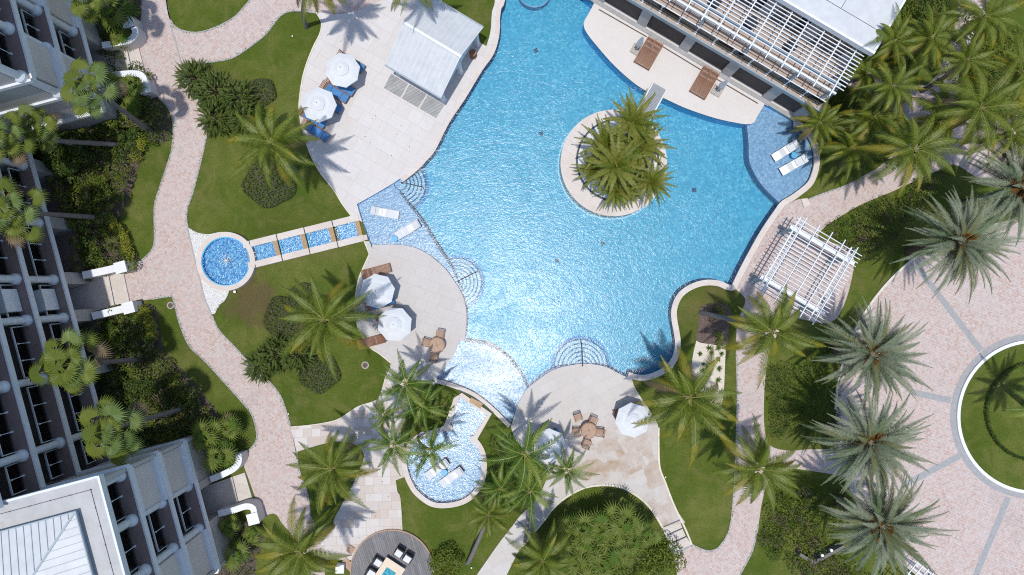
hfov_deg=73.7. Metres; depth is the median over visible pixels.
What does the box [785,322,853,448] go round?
ground cover
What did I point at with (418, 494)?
pool coping
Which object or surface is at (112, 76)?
fan palm shrub
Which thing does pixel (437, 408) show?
ground cover
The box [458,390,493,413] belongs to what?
weir joint
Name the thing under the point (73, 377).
fan palm
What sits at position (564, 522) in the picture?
fan palm shrub
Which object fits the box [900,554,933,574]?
trellis arbor
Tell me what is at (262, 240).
cascade coping
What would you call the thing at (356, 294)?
deck kerb
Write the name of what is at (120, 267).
garden wall
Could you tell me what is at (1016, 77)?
coconut palm
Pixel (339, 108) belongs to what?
sun lounger
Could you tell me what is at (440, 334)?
dining chair
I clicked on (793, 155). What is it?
side table
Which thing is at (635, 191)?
feather palm
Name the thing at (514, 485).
ground cover
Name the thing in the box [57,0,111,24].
fan palm
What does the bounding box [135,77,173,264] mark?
path edging
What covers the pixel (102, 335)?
round bush
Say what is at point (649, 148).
feather palm
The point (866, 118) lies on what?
coconut palm
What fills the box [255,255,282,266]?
cascade coping
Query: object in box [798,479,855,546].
ground cover
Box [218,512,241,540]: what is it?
fan palm shrub
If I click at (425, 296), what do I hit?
round deck
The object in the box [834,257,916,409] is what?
plaza kerb
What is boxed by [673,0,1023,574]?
paver path
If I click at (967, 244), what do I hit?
date palm
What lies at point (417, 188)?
step trim
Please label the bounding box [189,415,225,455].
fan palm shrub
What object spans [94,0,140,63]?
mixed shrubs
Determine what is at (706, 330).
mulch bed
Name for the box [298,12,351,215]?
deck kerb
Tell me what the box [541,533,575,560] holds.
fan palm shrub
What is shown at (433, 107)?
floor pad
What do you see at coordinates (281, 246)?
cascade fall
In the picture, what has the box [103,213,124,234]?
yellow bush
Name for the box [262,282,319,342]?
hedge
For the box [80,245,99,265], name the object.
round bush
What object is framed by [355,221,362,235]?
weir
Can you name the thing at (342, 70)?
market umbrella
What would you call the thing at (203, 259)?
fountain wall
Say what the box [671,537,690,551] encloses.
deck step
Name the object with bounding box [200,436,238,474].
fan palm shrub
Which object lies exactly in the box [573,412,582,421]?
dining chair
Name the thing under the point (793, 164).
ledge chaise
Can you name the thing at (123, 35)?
fan palm shrub
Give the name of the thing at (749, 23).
balcony table
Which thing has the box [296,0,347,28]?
coconut palm
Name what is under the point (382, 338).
sun lounger
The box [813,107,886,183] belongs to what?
coconut palm
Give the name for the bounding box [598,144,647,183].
island soil
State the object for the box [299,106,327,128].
sun lounger
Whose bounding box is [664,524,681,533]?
deck step
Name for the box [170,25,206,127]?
path edging
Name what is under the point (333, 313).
coconut palm
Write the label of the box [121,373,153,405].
round bush
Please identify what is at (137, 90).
fan palm shrub
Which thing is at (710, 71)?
double daybed
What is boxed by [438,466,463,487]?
ledge chaise
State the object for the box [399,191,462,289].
ledge trim
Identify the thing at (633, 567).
mixed shrubs
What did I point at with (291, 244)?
cascade floor
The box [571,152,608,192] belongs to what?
feather palm
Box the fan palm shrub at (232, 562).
[223,536,251,573]
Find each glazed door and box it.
[739,0,768,13]
[767,4,811,36]
[808,29,854,58]
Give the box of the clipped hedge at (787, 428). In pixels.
[765,362,794,440]
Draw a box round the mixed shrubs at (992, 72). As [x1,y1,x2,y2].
[945,57,1023,118]
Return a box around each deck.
[300,0,499,221]
[351,531,432,574]
[356,241,461,384]
[477,363,684,574]
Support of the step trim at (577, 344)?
on the pool step at (577, 346)
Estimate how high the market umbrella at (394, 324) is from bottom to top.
2.570 m
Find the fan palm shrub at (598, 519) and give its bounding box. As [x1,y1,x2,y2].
[583,507,624,540]
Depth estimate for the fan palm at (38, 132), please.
40.98 m
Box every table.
[375,557,404,574]
[392,236,397,241]
[429,337,444,352]
[441,469,447,475]
[581,423,596,438]
[709,0,721,7]
[744,16,757,28]
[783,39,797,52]
[789,152,797,158]
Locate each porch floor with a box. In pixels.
[69,274,129,309]
[91,48,145,73]
[201,472,252,513]
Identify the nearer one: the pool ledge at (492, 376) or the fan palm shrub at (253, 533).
the fan palm shrub at (253, 533)
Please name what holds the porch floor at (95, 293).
on the lawn at (277, 54)
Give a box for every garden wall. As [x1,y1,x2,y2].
[82,260,135,278]
[92,301,142,319]
[102,15,146,52]
[110,70,159,98]
[209,450,247,481]
[218,498,265,525]
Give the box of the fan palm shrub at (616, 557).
[606,534,639,570]
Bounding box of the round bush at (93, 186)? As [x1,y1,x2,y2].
[79,174,111,197]
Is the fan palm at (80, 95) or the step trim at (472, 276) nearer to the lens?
the fan palm at (80, 95)
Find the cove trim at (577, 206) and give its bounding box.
[558,131,655,219]
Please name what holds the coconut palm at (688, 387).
on the lawn at (277, 54)
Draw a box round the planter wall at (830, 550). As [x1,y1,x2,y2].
[794,541,844,563]
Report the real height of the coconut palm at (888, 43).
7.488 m
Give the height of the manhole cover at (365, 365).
0.038 m
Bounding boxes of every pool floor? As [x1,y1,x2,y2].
[408,398,485,500]
[415,0,775,385]
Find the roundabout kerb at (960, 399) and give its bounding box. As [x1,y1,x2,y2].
[956,340,1023,492]
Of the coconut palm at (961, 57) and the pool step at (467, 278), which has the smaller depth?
the coconut palm at (961, 57)
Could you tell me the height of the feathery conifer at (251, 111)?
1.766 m
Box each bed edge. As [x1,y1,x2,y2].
[115,152,143,259]
[153,310,226,426]
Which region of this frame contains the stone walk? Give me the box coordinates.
[291,379,408,559]
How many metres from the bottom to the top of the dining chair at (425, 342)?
0.906 m
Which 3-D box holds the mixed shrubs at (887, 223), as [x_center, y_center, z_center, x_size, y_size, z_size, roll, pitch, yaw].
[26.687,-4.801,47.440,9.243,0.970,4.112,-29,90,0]
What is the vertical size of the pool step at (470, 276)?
0.470 m
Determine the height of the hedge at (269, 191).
0.555 m
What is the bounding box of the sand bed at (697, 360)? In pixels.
[691,341,725,405]
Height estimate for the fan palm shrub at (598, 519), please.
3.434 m
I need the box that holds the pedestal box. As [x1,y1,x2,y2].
[335,562,344,573]
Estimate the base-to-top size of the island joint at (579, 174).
0.050 m
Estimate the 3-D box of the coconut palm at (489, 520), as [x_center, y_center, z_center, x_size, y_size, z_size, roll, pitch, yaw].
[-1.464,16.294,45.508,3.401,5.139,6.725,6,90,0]
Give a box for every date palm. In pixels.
[798,383,937,500]
[807,296,933,411]
[818,471,959,574]
[890,185,1023,302]
[949,138,1023,247]
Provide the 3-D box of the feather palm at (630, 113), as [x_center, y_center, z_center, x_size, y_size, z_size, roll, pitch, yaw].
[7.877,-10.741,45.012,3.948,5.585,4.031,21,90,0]
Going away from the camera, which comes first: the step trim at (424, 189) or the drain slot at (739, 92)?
the drain slot at (739, 92)
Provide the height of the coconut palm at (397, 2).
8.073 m
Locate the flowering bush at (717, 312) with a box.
[705,304,721,323]
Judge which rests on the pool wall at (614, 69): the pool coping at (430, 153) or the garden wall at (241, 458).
the pool coping at (430, 153)
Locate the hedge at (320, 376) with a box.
[297,354,340,393]
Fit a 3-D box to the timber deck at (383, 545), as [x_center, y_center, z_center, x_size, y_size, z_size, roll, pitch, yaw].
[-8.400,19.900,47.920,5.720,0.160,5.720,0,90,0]
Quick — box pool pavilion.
[385,0,483,103]
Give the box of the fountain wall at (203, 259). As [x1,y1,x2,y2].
[201,237,249,285]
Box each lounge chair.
[364,567,377,574]
[370,556,383,568]
[393,545,405,558]
[401,550,414,563]
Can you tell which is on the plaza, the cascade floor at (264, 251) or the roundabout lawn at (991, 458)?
the roundabout lawn at (991, 458)
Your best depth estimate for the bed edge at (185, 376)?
47.97 m
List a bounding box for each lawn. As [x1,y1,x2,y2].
[33,0,1023,574]
[960,344,1023,489]
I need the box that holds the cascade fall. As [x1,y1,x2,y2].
[279,240,283,253]
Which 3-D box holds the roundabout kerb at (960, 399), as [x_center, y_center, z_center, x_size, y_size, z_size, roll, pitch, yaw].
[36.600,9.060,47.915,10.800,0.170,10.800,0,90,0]
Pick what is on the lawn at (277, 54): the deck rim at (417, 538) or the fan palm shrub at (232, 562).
the deck rim at (417, 538)
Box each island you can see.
[559,110,666,217]
[578,121,656,199]
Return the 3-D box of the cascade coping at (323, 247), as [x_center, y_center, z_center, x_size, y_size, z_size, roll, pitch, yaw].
[-13.185,-2.791,47.875,1.952,0.250,0.440,-14,90,0]
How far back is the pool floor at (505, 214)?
49.05 m
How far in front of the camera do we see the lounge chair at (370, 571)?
47.42 m
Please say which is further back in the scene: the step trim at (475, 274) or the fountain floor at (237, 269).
the step trim at (475, 274)
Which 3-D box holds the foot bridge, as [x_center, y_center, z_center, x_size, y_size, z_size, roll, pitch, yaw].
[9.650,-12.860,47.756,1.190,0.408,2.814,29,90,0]
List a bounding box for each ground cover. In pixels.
[406,393,454,430]
[488,434,522,509]
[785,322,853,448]
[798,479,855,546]
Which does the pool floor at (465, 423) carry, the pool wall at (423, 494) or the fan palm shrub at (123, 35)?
the pool wall at (423, 494)
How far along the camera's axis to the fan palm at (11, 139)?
39.52 m
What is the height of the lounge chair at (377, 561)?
0.756 m
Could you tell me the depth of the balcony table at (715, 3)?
44.16 m
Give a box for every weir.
[273,240,281,255]
[300,234,308,248]
[328,227,336,241]
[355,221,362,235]
[469,397,482,408]
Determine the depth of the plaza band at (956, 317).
47.97 m
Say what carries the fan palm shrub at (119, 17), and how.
on the soil bed at (139, 2)
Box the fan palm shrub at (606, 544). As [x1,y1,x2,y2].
[593,521,626,559]
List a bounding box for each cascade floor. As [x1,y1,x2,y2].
[254,242,275,259]
[281,235,303,253]
[308,229,331,246]
[336,222,357,239]
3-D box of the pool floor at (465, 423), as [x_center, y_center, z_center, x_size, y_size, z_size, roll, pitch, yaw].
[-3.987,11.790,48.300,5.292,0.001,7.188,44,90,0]
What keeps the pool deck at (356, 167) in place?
on the lawn at (277, 54)
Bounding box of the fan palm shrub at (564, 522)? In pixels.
[554,513,580,546]
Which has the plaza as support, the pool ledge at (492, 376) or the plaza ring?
the plaza ring
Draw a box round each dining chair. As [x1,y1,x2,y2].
[420,337,430,346]
[429,353,438,362]
[436,330,444,338]
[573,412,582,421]
[573,427,580,436]
[581,437,591,449]
[587,415,598,425]
[596,427,605,437]
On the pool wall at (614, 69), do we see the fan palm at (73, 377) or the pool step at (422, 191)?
the pool step at (422, 191)
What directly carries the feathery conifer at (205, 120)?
on the lawn at (277, 54)
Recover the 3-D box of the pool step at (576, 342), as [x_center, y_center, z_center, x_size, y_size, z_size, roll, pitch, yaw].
[4.920,5.620,48.920,3.840,0.240,3.840,0,90,0]
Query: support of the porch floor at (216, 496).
on the lawn at (277, 54)
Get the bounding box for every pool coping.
[372,245,466,341]
[400,0,504,181]
[402,393,491,507]
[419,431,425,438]
[436,379,510,426]
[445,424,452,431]
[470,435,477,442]
[627,121,819,380]
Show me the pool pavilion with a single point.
(430, 48)
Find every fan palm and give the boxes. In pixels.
[0,110,125,167]
[0,176,104,248]
[9,103,86,153]
[26,327,144,395]
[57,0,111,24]
[60,57,153,133]
[77,393,189,465]
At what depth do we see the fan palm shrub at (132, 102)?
46.64 m
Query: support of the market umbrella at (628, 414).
on the deck at (560, 397)
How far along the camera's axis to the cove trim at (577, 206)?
49.03 m
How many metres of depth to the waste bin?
47.14 m
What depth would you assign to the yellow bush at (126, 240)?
47.30 m
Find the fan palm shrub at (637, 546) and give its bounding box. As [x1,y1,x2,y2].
[615,520,652,558]
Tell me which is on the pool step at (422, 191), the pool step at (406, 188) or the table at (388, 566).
the pool step at (406, 188)
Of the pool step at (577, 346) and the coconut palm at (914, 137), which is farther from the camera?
the pool step at (577, 346)
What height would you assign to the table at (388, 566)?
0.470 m
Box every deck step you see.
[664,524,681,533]
[668,529,684,542]
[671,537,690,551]
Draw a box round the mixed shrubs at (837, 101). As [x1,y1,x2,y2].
[825,93,899,150]
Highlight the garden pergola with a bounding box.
[749,217,861,324]
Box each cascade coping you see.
[250,234,278,246]
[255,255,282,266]
[277,228,305,239]
[282,248,310,260]
[304,221,332,233]
[309,241,338,253]
[332,214,358,226]
[337,235,364,246]
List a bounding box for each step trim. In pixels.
[405,176,414,196]
[407,173,418,199]
[409,171,421,202]
[412,169,425,206]
[449,258,481,305]
[451,262,477,301]
[453,265,474,298]
[454,269,470,294]
[554,339,607,367]
[558,343,603,365]
[562,347,599,365]
[566,351,595,364]
[570,355,591,364]
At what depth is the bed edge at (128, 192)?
47.97 m
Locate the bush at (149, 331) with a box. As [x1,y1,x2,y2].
[138,304,158,341]
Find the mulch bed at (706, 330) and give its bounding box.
[696,303,730,345]
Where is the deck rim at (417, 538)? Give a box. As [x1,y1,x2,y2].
[350,529,433,574]
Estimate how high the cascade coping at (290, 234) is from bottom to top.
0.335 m
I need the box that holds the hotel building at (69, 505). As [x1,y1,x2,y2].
[0,0,233,574]
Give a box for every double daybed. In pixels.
[634,35,663,69]
[690,65,719,99]
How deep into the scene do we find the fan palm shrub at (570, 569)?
45.40 m
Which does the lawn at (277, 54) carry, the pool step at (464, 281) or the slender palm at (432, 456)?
the slender palm at (432, 456)
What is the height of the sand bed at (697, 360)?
0.040 m
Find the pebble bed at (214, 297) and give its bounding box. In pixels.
[188,227,228,313]
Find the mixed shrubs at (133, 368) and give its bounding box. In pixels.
[80,305,225,453]
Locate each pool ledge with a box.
[358,180,462,293]
[436,340,525,422]
[742,106,812,205]
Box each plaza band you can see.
[904,453,960,486]
[907,256,982,351]
[910,390,950,402]
[974,496,1010,573]
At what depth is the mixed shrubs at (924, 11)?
46.85 m
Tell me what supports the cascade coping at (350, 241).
on the lawn at (277, 54)
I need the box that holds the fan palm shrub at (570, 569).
[560,541,593,574]
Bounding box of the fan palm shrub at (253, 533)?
[241,526,260,543]
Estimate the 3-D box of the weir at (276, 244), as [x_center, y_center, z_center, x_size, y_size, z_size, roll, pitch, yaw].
[-16.429,-2.744,47.820,0.320,0.360,1.040,-14,90,0]
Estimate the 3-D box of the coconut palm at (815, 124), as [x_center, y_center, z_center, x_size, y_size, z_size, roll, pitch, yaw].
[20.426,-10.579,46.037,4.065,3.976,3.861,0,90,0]
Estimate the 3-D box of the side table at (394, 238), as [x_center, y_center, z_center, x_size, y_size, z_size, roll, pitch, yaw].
[-8.206,-3.406,47.980,0.440,0.480,0.440,0,90,0]
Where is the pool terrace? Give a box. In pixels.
[584,1,842,124]
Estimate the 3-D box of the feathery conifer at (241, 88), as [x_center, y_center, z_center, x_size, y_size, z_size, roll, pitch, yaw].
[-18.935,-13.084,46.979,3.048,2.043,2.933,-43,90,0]
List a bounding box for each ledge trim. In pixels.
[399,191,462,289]
[464,340,527,388]
[745,125,778,203]
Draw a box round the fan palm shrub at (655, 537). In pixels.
[632,517,665,547]
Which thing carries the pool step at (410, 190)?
on the pool step at (422, 191)
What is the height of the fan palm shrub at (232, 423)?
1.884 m
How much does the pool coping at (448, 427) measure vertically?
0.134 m
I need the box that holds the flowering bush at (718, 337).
[713,331,725,346]
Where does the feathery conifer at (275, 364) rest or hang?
on the lawn at (277, 54)
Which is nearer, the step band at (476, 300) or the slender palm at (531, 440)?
the slender palm at (531, 440)
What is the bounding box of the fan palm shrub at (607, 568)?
[582,547,619,574]
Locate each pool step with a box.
[400,179,405,190]
[401,179,410,192]
[403,177,414,195]
[405,174,418,200]
[408,172,421,201]
[410,170,425,205]
[449,259,481,304]
[451,263,476,300]
[453,266,472,297]
[455,270,469,293]
[456,273,465,288]
[555,339,606,366]
[559,344,602,365]
[563,348,598,364]
[566,352,594,364]
[572,355,590,363]
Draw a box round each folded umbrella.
[629,36,643,55]
[710,80,728,97]
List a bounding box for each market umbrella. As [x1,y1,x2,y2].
[301,87,336,122]
[325,53,359,87]
[360,274,394,308]
[378,307,411,340]
[532,428,566,463]
[615,402,648,437]
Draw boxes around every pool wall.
[357,0,791,421]
[407,400,485,502]
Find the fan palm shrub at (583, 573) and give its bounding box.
[576,561,613,574]
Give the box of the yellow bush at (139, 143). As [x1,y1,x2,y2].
[127,134,148,163]
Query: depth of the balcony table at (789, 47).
44.16 m
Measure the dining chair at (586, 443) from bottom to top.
0.906 m
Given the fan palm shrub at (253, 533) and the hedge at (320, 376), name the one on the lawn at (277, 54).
the hedge at (320, 376)
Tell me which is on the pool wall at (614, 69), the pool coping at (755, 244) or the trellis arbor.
the pool coping at (755, 244)
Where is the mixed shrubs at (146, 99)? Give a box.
[102,58,168,145]
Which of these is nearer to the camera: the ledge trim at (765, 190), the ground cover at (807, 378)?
the ground cover at (807, 378)
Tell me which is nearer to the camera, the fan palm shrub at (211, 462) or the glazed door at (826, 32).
the glazed door at (826, 32)
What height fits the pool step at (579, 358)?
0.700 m
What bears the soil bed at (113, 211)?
on the lawn at (277, 54)
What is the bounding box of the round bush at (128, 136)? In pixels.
[115,126,137,147]
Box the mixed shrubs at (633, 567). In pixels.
[539,518,660,574]
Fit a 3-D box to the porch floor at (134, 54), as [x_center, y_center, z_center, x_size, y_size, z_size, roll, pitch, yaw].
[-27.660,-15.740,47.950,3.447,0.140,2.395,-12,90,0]
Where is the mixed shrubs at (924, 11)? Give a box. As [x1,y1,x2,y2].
[880,0,965,69]
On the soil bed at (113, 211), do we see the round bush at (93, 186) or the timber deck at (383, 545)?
the round bush at (93, 186)
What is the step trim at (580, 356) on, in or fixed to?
on the pool step at (579, 358)
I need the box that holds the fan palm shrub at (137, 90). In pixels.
[118,72,148,97]
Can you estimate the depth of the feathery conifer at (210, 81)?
46.84 m
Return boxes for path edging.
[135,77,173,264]
[152,296,257,450]
[166,0,250,32]
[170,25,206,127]
[186,136,290,424]
[206,10,349,62]
[296,452,310,513]
[692,353,737,551]
[739,524,758,574]
[809,170,873,199]
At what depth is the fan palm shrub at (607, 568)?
45.16 m
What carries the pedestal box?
on the lawn at (277, 54)
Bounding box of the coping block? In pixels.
[801,198,810,207]
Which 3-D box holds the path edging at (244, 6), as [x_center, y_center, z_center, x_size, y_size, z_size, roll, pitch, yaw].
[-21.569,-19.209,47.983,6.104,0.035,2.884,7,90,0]
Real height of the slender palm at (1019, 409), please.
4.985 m
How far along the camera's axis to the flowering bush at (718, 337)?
47.49 m
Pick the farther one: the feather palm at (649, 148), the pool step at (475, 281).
the pool step at (475, 281)
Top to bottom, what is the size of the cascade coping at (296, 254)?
0.335 m
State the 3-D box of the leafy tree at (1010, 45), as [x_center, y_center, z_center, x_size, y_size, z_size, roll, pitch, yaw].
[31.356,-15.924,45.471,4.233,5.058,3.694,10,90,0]
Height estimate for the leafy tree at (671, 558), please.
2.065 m
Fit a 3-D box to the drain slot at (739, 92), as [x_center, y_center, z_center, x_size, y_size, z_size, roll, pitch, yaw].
[15.720,-13.800,47.869,3.533,0.022,0.080,31,90,0]
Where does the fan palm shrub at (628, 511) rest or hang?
on the lawn at (277, 54)
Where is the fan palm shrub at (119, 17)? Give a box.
[84,0,140,32]
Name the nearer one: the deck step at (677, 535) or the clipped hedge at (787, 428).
the clipped hedge at (787, 428)
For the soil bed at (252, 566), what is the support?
on the lawn at (277, 54)
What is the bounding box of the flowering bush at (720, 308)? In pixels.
[715,305,725,315]
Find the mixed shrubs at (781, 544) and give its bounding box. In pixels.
[758,484,870,574]
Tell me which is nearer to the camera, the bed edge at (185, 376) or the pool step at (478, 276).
the bed edge at (185, 376)
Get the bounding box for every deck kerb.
[290,373,386,426]
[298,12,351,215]
[354,241,391,362]
[521,484,671,550]
[658,427,691,544]
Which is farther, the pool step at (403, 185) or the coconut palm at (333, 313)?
the pool step at (403, 185)
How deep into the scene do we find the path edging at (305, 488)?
47.97 m
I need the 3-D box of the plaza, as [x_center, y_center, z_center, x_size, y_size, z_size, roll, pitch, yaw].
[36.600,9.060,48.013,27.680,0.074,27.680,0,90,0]
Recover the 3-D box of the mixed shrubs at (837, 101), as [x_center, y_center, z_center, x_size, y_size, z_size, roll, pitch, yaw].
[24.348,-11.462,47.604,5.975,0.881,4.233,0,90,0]
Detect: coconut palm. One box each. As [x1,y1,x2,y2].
[225,99,320,189]
[251,496,351,574]
[278,271,385,382]
[285,427,379,514]
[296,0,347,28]
[391,0,432,14]
[464,483,514,564]
[505,518,579,574]
[632,345,740,468]
[698,283,826,388]
[706,415,801,512]
[789,96,852,156]
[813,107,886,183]
[828,80,907,156]
[836,49,895,106]
[855,110,966,195]
[856,57,930,121]
[860,2,921,68]
[889,2,970,77]
[902,77,974,155]
[919,25,1000,92]
[920,54,1023,163]
[937,0,1023,54]
[965,98,1023,168]
[979,29,1023,119]
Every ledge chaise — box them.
[370,206,399,218]
[394,219,420,239]
[424,459,449,479]
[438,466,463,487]
[771,139,800,161]
[779,154,808,175]
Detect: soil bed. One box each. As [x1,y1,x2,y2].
[61,126,146,270]
[97,0,141,40]
[100,304,228,449]
[116,72,170,142]
[214,521,263,574]
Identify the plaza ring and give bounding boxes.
[950,334,1023,497]
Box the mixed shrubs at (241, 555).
[221,524,261,574]
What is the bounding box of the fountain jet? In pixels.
[220,254,230,266]
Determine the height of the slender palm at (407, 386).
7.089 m
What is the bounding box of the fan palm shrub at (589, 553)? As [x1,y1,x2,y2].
[571,525,605,567]
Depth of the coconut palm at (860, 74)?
42.84 m
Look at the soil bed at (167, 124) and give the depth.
47.98 m
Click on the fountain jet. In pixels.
(226, 260)
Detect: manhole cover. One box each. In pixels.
[167,302,173,308]
[361,361,368,368]
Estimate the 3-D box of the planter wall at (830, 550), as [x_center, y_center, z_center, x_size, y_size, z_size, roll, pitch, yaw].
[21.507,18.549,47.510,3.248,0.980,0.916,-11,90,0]
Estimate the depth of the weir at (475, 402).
47.84 m
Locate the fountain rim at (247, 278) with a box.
[196,232,256,290]
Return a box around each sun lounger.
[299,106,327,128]
[299,119,329,141]
[319,80,349,103]
[326,77,355,96]
[334,102,342,114]
[337,49,365,73]
[357,334,385,349]
[360,263,391,278]
[364,298,394,310]
[613,401,638,418]
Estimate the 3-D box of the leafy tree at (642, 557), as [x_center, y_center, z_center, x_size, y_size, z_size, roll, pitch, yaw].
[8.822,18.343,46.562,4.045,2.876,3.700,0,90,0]
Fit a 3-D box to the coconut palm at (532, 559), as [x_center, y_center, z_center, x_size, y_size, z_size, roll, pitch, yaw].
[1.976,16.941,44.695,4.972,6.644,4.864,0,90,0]
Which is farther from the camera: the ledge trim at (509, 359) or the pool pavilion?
the ledge trim at (509, 359)
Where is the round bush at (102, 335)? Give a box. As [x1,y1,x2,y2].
[95,321,123,348]
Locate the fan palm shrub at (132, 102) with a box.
[119,95,142,121]
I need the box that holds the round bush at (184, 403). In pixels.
[170,389,194,411]
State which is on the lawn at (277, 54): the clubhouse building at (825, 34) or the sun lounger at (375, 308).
the clubhouse building at (825, 34)
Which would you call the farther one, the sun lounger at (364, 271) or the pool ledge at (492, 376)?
the pool ledge at (492, 376)
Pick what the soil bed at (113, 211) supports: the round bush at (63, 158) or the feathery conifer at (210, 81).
the round bush at (63, 158)
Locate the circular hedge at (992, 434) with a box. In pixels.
[984,362,1023,460]
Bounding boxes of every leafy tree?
[615,546,671,574]
[652,537,686,574]
[954,14,1023,65]
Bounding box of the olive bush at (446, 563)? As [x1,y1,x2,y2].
[427,546,462,574]
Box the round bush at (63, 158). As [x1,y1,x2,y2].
[36,130,89,176]
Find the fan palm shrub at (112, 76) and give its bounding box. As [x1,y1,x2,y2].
[104,69,125,97]
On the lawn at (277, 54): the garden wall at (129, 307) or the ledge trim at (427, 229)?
the garden wall at (129, 307)
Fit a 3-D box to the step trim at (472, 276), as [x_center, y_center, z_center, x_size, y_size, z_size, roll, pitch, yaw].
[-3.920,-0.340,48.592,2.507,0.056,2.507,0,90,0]
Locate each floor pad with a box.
[384,74,407,96]
[402,84,425,106]
[420,95,443,117]
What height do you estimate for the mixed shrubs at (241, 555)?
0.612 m
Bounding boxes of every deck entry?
[341,558,350,570]
[346,545,354,554]
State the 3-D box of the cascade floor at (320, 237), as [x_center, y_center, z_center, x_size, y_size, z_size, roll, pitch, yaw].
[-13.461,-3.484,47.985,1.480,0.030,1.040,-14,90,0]
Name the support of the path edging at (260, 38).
on the lawn at (277, 54)
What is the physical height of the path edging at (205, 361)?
0.035 m
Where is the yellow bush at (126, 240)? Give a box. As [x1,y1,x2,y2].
[113,226,136,261]
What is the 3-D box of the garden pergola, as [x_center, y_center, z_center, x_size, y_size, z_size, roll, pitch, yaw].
[19.773,-1.108,46.670,5.050,2.660,5.980,31,90,0]
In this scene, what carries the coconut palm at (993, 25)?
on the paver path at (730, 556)
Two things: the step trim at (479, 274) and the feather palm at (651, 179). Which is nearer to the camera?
the feather palm at (651, 179)
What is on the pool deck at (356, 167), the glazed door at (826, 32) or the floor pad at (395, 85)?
the floor pad at (395, 85)
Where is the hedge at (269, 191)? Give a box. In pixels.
[241,159,296,207]
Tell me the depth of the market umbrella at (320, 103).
45.83 m
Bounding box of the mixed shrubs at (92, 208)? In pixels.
[32,119,138,281]
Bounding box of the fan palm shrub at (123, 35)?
[108,24,131,50]
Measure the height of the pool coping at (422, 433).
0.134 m
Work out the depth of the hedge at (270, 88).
47.62 m
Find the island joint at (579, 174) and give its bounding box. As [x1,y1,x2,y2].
[576,120,658,201]
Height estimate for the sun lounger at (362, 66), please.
0.714 m
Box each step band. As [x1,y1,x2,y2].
[413,167,429,208]
[446,255,484,308]
[550,336,610,368]
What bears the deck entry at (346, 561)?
on the lawn at (277, 54)
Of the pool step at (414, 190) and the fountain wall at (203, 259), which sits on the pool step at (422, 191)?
the pool step at (414, 190)
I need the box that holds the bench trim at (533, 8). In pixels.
[519,0,549,10]
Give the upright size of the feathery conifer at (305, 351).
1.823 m
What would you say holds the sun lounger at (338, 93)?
on the pool deck at (356, 167)
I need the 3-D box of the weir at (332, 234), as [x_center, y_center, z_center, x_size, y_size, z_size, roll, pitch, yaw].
[-12.588,-3.702,47.905,0.320,0.190,1.040,-14,90,0]
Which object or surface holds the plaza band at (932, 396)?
on the plaza
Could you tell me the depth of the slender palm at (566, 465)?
42.21 m
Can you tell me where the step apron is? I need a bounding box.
[671,545,691,553]
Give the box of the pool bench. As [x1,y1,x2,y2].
[522,0,546,5]
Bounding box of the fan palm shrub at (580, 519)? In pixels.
[568,510,595,547]
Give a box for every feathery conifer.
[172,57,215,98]
[191,67,239,113]
[194,98,235,138]
[217,77,261,121]
[226,96,265,134]
[240,348,280,385]
[252,333,294,376]
[277,334,316,375]
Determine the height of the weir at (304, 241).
0.275 m
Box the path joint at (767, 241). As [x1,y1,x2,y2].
[753,218,782,262]
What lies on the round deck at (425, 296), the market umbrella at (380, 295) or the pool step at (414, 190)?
the market umbrella at (380, 295)
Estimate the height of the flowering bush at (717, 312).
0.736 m
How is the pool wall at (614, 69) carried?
on the pool floor at (505, 214)
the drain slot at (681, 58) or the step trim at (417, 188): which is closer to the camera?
the drain slot at (681, 58)
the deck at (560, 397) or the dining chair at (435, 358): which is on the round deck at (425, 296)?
the dining chair at (435, 358)
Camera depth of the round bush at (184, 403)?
47.01 m
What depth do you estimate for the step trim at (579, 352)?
48.45 m
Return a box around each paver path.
[124,0,381,574]
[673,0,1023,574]
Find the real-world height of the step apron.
0.025 m
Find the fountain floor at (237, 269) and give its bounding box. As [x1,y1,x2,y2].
[205,238,248,284]
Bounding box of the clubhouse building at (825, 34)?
[589,0,905,121]
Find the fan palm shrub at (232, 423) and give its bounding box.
[218,410,244,442]
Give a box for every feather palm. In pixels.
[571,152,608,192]
[574,113,636,177]
[582,127,649,196]
[592,176,641,211]
[603,87,666,146]
[606,169,647,207]
[615,115,676,177]
[629,155,676,206]
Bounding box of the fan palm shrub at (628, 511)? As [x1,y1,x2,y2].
[602,498,646,540]
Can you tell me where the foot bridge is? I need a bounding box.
[637,82,666,120]
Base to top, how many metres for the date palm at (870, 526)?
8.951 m
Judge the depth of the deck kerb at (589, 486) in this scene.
47.84 m
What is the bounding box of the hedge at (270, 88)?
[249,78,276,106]
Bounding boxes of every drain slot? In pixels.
[599,9,646,36]
[663,46,700,69]
[717,79,757,103]
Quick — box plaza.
[836,220,1023,574]
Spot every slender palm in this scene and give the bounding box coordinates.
[363,416,425,476]
[364,395,405,430]
[377,348,434,422]
[395,378,451,427]
[399,420,459,478]
[473,462,520,513]
[478,418,563,495]
[498,461,557,543]
[544,441,599,498]
[1002,365,1023,417]
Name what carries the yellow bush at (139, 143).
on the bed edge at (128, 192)
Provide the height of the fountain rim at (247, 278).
0.450 m
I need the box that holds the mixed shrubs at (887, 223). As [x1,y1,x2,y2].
[825,170,947,260]
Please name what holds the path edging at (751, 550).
on the paver path at (730, 556)
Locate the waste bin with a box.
[469,49,476,59]
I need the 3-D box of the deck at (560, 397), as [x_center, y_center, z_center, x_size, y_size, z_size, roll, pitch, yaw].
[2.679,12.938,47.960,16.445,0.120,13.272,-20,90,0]
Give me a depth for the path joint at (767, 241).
47.98 m

